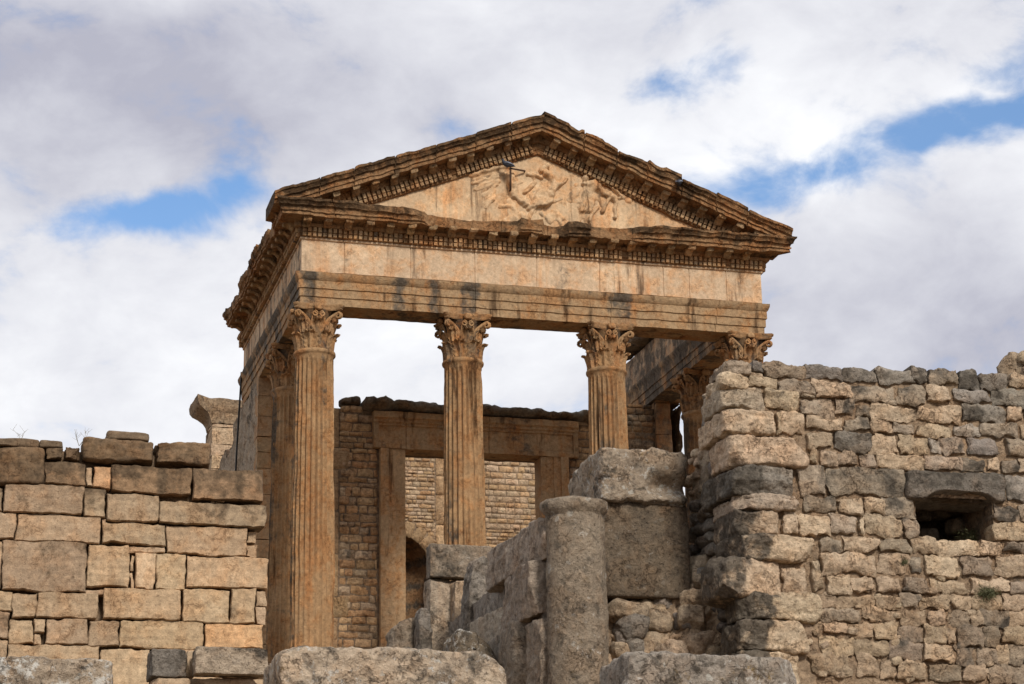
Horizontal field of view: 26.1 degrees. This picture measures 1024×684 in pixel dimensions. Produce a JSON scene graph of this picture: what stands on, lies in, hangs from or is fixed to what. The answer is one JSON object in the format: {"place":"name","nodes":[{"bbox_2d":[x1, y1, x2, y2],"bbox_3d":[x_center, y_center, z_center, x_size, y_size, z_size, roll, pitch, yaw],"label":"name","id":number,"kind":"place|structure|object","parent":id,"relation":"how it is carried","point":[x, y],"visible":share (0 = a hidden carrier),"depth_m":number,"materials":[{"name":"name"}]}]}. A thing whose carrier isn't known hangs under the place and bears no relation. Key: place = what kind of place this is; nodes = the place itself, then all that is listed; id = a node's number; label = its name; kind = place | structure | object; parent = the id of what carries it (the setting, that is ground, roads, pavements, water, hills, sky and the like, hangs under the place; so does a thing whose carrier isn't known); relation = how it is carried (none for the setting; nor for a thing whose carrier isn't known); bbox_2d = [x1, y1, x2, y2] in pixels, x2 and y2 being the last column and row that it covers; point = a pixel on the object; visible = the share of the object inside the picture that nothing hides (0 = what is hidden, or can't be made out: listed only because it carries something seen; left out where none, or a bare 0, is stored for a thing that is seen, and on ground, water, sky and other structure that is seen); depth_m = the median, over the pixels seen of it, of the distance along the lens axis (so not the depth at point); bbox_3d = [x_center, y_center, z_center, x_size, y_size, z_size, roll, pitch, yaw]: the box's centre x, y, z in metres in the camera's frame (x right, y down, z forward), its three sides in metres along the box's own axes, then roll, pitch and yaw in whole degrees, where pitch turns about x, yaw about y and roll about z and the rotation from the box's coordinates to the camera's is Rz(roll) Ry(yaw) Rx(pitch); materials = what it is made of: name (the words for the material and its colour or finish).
{"place":"outdoors","nodes":[
{"label":"outdoors","id":0,"kind":"place"},
{"bbox_2d":[0,0,1023,494],"label":"sky","id":1,"kind":"structure","parent":0,"point":[146,146],"materials":[{"name":"white"}]},
{"bbox_3d":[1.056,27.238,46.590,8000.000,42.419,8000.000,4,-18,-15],"label":"ground","id":2,"kind":"structure","parent":0,"visible":0},
{"bbox_2d":[0,655,112,683],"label":"stone block","id":3,"kind":"structure","parent":2,"relation":"on","point":[26,669],"depth_m":25.10,"materials":[{"name":"stone"}]},
{"bbox_2d":[0,436,267,683],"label":"ashlar wall","id":4,"kind":"structure","parent":2,"relation":"on","point":[125,557],"depth_m":34.68,"materials":[{"name":"stone"}]},
{"bbox_2d":[0,438,38,446],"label":"stone slab","id":5,"kind":"structure","parent":4,"relation":"on","point":[15,442],"depth_m":34.70,"materials":[{"name":"stone"}]},
{"bbox_2d":[39,440,62,452],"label":"stone slab","id":6,"kind":"structure","parent":4,"relation":"on","point":[44,444],"depth_m":34.85,"materials":[{"name":"stone"}]},
{"bbox_2d":[105,430,148,441],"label":"stone slab","id":7,"kind":"structure","parent":4,"relation":"on","point":[124,435],"depth_m":35.23,"materials":[{"name":"stone"}]},
{"bbox_2d":[150,678,190,683],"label":"pale block","id":8,"kind":"structure","parent":2,"relation":"on","point":[171,681],"depth_m":29.40,"materials":[{"name":"stone"}]},
{"bbox_2d":[146,649,186,681],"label":"dark block","id":9,"kind":"structure","parent":8,"relation":"on","point":[166,663],"depth_m":29.46,"materials":[{"name":"grey stone"}]},
{"bbox_2d":[190,678,256,683],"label":"sand block","id":10,"kind":"structure","parent":2,"relation":"on","point":[224,681],"depth_m":29.58,"materials":[{"name":"stone"}]},
{"bbox_2d":[185,651,193,679],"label":"upright sand block","id":11,"kind":"structure","parent":10,"relation":"on","point":[189,668],"depth_m":29.82,"materials":[{"name":"stone"}]},
{"bbox_2d":[192,646,267,677],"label":"long low block","id":12,"kind":"structure","parent":10,"relation":"on","point":[229,662],"depth_m":29.46,"materials":[{"name":"grey stone"}]},
{"bbox_2d":[263,645,506,683],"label":"long block","id":13,"kind":"structure","parent":2,"relation":"on","point":[305,664],"depth_m":25.08,"materials":[{"name":"stone"}]},
{"bbox_2d":[385,618,414,647],"bbox_3d":[-1.906,5.471,38.570,0.599,1.304,0.604,4,-18,-15],"label":"sloped stone","id":14,"kind":"object","parent":2,"relation":"on","point":[400,634],"visible":0.43,"depth_m":38.43,"materials":[{"name":"grey stone"}]},
{"bbox_2d":[414,608,432,649],"bbox_3d":[-1.531,5.329,38.235,0.317,1.444,0.466,4,-18,-15],"label":"upright stone","id":15,"kind":"object","parent":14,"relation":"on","point":[423,631],"visible":0.62,"depth_m":38.17,"materials":[{"name":"grey stone"}]},
{"bbox_2d":[423,579,456,650],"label":"pier block","id":16,"kind":"structure","parent":2,"relation":"on","point":[437,596],"depth_m":39.49,"materials":[{"name":"grey stone"}]},
{"bbox_2d":[426,543,490,580],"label":"plinth block","id":17,"kind":"structure","parent":16,"relation":"on","point":[447,562],"depth_m":39.79,"materials":[{"name":"grey stone"}]},
{"bbox_2d":[442,629,496,660],"bbox_3d":[-0.577,5.475,35.075,1.098,1.757,1.046,4,-18,-15],"label":"boulder","id":18,"kind":"object","parent":2,"relation":"on","point":[460,640],"visible":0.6,"depth_m":34.84,"materials":[{"name":"stone"}]},
{"bbox_2d":[189,111,796,678],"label":"roman temple","id":19,"kind":"structure","parent":2,"relation":"on","point":[617,259],"depth_m":55.78,"materials":[{"name":"stone"}]},
{"bbox_2d":[235,372,241,470],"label":"conductor cable","id":20,"kind":"object","parent":19,"relation":"attached to","point":[238,422],"visible":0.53,"depth_m":61.59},
{"bbox_2d":[509,167,525,190],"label":"iron bracket","id":21,"kind":"object","parent":19,"relation":"attached to","point":[510,178],"visible":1,"depth_m":55.53,"materials":[{"name":"brown metal"}]},
{"bbox_2d":[501,159,514,167],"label":"pigeon","id":22,"kind":"object","parent":21,"relation":"on","point":[507,164],"visible":1,"depth_m":55.45,"materials":[{"name":"grey"}]},
{"bbox_2d":[675,179,682,184],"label":"pigeon","id":23,"kind":"object","parent":19,"relation":"on","point":[678,181],"visible":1,"depth_m":56.06,"materials":[{"name":"grey"}]},
{"bbox_2d":[447,517,547,683],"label":"terrace wall","id":24,"kind":"structure","parent":2,"relation":"on","point":[508,624],"depth_m":34.15,"materials":[{"name":"grey stone"}]},
{"bbox_2d":[449,581,463,621],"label":"pier slab","id":25,"kind":"structure","parent":24,"relation":"on","point":[456,588],"depth_m":39.38,"materials":[{"name":"grey stone"}]},
{"bbox_2d":[461,556,487,630],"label":"leaning slab","id":26,"kind":"structure","parent":24,"relation":"on","point":[474,587],"depth_m":38.05,"materials":[{"name":"grey stone"}]},
{"bbox_2d":[539,496,608,683],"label":"stone column","id":27,"kind":"structure","parent":2,"relation":"on","point":[577,627],"depth_m":33.00,"materials":[{"name":"grey stone"}]},
{"bbox_2d":[608,598,678,658],"bbox_3d":[2.013,5.572,35.524,2.049,2.719,1.500,4,-18,-15],"label":"footing","id":28,"kind":"object","parent":2,"relation":"on","point":[629,620],"visible":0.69,"depth_m":35.15,"materials":[{"name":"stone"}]},
{"bbox_2d":[604,502,689,603],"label":"square block","id":29,"kind":"structure","parent":28,"relation":"on","point":[647,551],"depth_m":35.73,"materials":[{"name":"grey stone"}]},
{"bbox_2d":[568,447,687,506],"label":"capping block","id":30,"kind":"structure","parent":29,"relation":"on","point":[651,476],"depth_m":36.00,"materials":[{"name":"stone"}]},
{"bbox_2d":[600,651,796,683],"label":"grey block","id":31,"kind":"structure","parent":2,"relation":"on","point":[659,667],"depth_m":27.17,"materials":[{"name":"stone"}]},
{"bbox_2d":[608,360,1023,683],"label":"rubble wall","id":32,"kind":"structure","parent":2,"relation":"on","point":[822,499],"depth_m":34.96,"materials":[{"name":"stone"}]},
{"bbox_2d":[899,555,909,565],"bbox_3d":[6.154,3.464,34.894,0.271,0.231,0.185,-7,-18,18],"label":"tuft","id":33,"kind":"object","parent":32,"relation":"attached to","point":[904,561],"visible":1,"depth_m":34.86,"materials":[{"name":"green plant"}]},
{"bbox_2d":[953,525,979,540],"bbox_3d":[7.517,3.166,36.063,0.683,0.421,0.396,4,-18,-15],"label":"bush","id":34,"kind":"object","parent":32,"relation":"in","point":[971,536],"visible":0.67,"depth_m":36.09,"materials":[{"name":"green plant"}]},
{"bbox_2d":[972,583,1001,606],"bbox_3d":[7.543,3.977,34.990,0.538,0.416,0.315,4,-18,-15],"label":"bush","id":35,"kind":"object","parent":32,"relation":"attached to","point":[991,592],"visible":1,"depth_m":35.00,"materials":[{"name":"green plant"}]},
{"bbox_2d":[996,350,1023,374],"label":"wall fragment","id":36,"kind":"object","parent":32,"relation":"on","point":[1010,362],"depth_m":43.09,"materials":[{"name":"stone"}]}
]}

